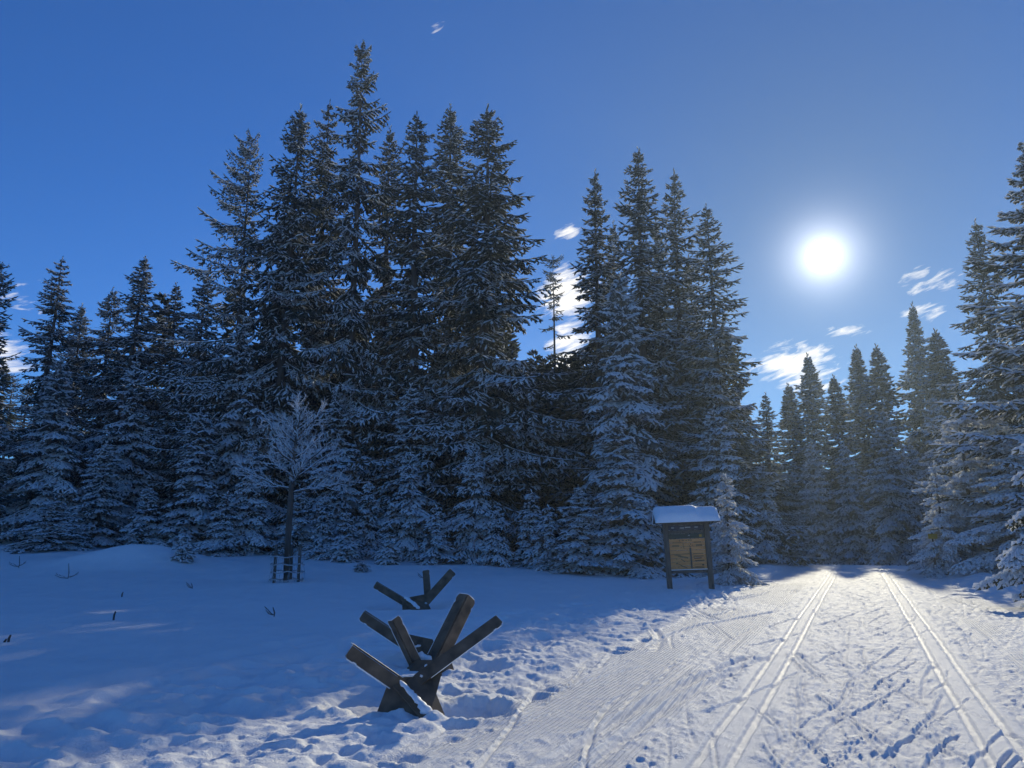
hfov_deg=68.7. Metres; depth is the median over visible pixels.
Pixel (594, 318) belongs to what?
spruce tree
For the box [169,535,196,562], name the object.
spruce tree
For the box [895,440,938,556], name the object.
spruce tree
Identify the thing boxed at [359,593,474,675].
tank obstacle
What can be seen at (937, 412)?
spruce tree
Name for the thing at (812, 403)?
spruce tree
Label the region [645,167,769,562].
spruce tree
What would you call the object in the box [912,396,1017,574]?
spruce tree
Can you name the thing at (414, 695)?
tank obstacle
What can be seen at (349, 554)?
spruce tree
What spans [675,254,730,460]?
spruce tree
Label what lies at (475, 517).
spruce tree
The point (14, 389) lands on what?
spruce tree
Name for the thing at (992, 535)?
spruce tree
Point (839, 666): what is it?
ski trail
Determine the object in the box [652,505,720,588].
notice board
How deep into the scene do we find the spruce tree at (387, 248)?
46.20 m
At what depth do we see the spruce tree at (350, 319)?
41.64 m
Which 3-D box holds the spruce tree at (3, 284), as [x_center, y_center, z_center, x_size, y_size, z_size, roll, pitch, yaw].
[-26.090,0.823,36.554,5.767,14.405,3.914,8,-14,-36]
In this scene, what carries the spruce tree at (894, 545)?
on the snow field
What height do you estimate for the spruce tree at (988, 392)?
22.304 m
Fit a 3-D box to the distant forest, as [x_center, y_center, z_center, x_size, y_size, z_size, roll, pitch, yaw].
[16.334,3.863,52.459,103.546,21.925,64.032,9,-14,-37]
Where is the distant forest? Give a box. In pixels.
[0,278,1023,551]
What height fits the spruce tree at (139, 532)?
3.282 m
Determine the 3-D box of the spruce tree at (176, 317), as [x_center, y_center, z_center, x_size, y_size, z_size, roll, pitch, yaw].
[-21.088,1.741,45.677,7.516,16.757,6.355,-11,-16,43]
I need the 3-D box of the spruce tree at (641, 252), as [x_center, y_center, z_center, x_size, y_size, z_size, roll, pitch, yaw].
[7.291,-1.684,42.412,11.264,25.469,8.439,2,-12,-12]
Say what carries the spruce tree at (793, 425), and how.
on the terrain
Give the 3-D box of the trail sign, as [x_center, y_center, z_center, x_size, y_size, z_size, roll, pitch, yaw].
[15.573,6.439,27.590,0.340,1.902,0.092,0,-11,0]
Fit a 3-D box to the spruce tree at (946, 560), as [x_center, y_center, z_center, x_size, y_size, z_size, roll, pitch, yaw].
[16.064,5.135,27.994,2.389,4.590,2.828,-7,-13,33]
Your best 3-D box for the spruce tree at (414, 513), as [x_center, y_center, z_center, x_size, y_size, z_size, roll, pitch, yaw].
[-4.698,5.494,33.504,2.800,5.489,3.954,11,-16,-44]
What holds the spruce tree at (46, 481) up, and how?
on the snow field
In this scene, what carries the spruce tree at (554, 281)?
on the snow field
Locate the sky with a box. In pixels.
[0,0,1023,518]
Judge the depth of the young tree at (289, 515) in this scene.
23.97 m
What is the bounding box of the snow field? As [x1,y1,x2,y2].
[0,541,1023,767]
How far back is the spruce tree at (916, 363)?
79.50 m
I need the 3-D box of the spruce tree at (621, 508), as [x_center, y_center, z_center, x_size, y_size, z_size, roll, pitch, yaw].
[3.937,4.316,28.766,6.403,6.587,4.053,-4,-12,18]
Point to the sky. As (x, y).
(848, 154)
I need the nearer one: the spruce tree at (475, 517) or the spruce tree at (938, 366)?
the spruce tree at (475, 517)
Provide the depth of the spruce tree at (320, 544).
33.17 m
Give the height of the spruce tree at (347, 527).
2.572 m
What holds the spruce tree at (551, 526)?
on the snow field
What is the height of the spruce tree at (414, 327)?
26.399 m
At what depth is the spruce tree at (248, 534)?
34.23 m
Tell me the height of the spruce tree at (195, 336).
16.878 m
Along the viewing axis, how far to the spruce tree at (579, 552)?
27.58 m
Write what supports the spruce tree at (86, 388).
on the snow field
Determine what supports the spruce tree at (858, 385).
on the terrain
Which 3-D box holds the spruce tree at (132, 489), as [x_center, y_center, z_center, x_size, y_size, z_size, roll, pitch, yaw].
[-20.312,3.885,39.608,4.522,11.053,5.772,2,-11,-10]
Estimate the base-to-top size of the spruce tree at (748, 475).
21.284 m
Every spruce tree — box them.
[0,257,94,541]
[0,262,30,529]
[0,356,109,541]
[0,420,23,542]
[0,498,97,553]
[2,373,25,458]
[6,380,33,458]
[8,303,116,501]
[34,256,178,535]
[59,287,153,502]
[62,440,131,547]
[65,355,168,546]
[115,484,175,547]
[124,129,277,544]
[130,282,206,523]
[136,271,233,524]
[140,407,240,553]
[160,318,301,548]
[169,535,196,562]
[170,103,367,551]
[191,491,262,556]
[221,439,283,555]
[255,100,361,500]
[263,40,402,535]
[266,484,327,557]
[270,391,380,552]
[301,494,337,559]
[308,111,495,538]
[314,510,367,560]
[330,534,361,562]
[352,479,381,559]
[353,126,420,535]
[353,562,371,572]
[358,103,520,540]
[370,507,404,560]
[372,103,600,558]
[372,381,452,547]
[374,538,404,564]
[376,447,442,562]
[415,504,457,564]
[436,444,513,564]
[474,503,514,567]
[507,489,547,567]
[526,504,564,570]
[531,485,629,575]
[539,168,673,543]
[540,254,572,361]
[550,412,696,579]
[554,147,720,561]
[563,270,697,561]
[585,220,636,414]
[644,221,687,471]
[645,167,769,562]
[660,204,826,565]
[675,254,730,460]
[683,404,765,568]
[694,473,768,585]
[741,392,821,563]
[744,461,791,563]
[774,382,838,557]
[782,352,841,535]
[795,440,844,564]
[815,373,876,563]
[820,440,875,564]
[831,344,884,543]
[858,344,931,541]
[861,407,923,565]
[894,301,947,480]
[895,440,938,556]
[905,414,1022,572]
[907,394,961,554]
[907,460,981,577]
[908,218,1023,510]
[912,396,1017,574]
[917,328,973,505]
[929,142,1023,552]
[944,433,1023,575]
[972,443,1023,607]
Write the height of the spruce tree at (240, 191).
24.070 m
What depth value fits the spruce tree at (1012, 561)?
16.16 m
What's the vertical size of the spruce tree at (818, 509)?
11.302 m
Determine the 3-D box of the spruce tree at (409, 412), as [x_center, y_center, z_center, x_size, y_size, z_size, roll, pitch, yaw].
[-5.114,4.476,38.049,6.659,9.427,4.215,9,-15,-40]
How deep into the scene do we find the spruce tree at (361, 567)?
27.14 m
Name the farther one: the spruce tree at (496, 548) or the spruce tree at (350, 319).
the spruce tree at (350, 319)
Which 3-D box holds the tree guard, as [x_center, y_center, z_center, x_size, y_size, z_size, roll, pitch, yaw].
[-7.026,5.762,23.411,1.090,1.451,1.077,2,-11,-8]
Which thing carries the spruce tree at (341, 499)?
on the snow field
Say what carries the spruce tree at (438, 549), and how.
on the snow field
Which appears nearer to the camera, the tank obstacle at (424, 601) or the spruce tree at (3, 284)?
the tank obstacle at (424, 601)
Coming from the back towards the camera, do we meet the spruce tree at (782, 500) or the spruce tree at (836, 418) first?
the spruce tree at (836, 418)
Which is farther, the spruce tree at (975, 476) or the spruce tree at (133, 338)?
the spruce tree at (133, 338)
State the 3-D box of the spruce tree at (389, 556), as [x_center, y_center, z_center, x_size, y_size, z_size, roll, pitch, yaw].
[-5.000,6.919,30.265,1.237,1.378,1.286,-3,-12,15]
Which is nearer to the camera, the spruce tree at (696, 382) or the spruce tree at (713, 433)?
the spruce tree at (713, 433)
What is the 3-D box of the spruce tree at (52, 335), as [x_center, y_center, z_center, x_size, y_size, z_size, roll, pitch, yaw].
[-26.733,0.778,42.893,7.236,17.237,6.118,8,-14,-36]
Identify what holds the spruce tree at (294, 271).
on the snow field
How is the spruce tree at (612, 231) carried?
on the snow field
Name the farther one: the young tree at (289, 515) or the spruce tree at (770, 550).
the spruce tree at (770, 550)
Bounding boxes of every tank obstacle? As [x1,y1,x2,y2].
[345,615,502,717]
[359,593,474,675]
[373,569,454,609]
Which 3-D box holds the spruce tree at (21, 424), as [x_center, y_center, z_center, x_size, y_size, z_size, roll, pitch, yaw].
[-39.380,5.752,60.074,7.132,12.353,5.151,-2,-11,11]
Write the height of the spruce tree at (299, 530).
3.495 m
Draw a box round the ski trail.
[356,564,1023,767]
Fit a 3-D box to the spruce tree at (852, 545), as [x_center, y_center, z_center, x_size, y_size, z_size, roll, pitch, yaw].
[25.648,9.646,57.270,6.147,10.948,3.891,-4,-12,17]
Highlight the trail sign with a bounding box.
[928,532,937,576]
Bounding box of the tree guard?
[268,544,305,582]
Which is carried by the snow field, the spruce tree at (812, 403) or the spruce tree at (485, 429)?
the spruce tree at (485, 429)
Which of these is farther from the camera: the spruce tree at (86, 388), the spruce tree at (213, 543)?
the spruce tree at (86, 388)
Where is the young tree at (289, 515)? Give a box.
[231,390,370,581]
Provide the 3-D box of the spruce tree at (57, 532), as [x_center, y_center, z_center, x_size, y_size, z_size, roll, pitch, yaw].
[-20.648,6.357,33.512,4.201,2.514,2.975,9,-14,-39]
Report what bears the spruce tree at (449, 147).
on the snow field
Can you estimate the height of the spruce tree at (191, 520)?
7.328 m
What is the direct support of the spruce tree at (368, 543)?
on the snow field
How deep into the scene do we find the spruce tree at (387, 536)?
33.14 m
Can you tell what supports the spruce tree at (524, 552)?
on the snow field
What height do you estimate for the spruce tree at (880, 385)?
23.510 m
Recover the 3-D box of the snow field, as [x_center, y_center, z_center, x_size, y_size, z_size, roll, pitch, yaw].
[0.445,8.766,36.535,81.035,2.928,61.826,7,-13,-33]
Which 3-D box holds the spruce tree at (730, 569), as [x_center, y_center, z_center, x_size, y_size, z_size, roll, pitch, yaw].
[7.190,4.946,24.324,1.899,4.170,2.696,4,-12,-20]
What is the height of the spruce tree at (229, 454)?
13.478 m
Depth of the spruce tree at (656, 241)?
52.04 m
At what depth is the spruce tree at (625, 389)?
33.72 m
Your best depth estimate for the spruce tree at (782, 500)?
45.24 m
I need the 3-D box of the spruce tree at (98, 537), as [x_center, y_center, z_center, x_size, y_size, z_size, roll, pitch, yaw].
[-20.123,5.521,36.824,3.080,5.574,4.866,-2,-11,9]
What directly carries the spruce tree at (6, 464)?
on the snow field
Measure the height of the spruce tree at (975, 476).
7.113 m
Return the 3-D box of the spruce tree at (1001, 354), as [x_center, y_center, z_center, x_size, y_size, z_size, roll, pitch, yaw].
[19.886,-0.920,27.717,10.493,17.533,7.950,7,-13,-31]
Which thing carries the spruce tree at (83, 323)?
on the snow field
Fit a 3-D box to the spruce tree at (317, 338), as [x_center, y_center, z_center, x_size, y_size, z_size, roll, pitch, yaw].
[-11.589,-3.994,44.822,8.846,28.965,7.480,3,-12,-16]

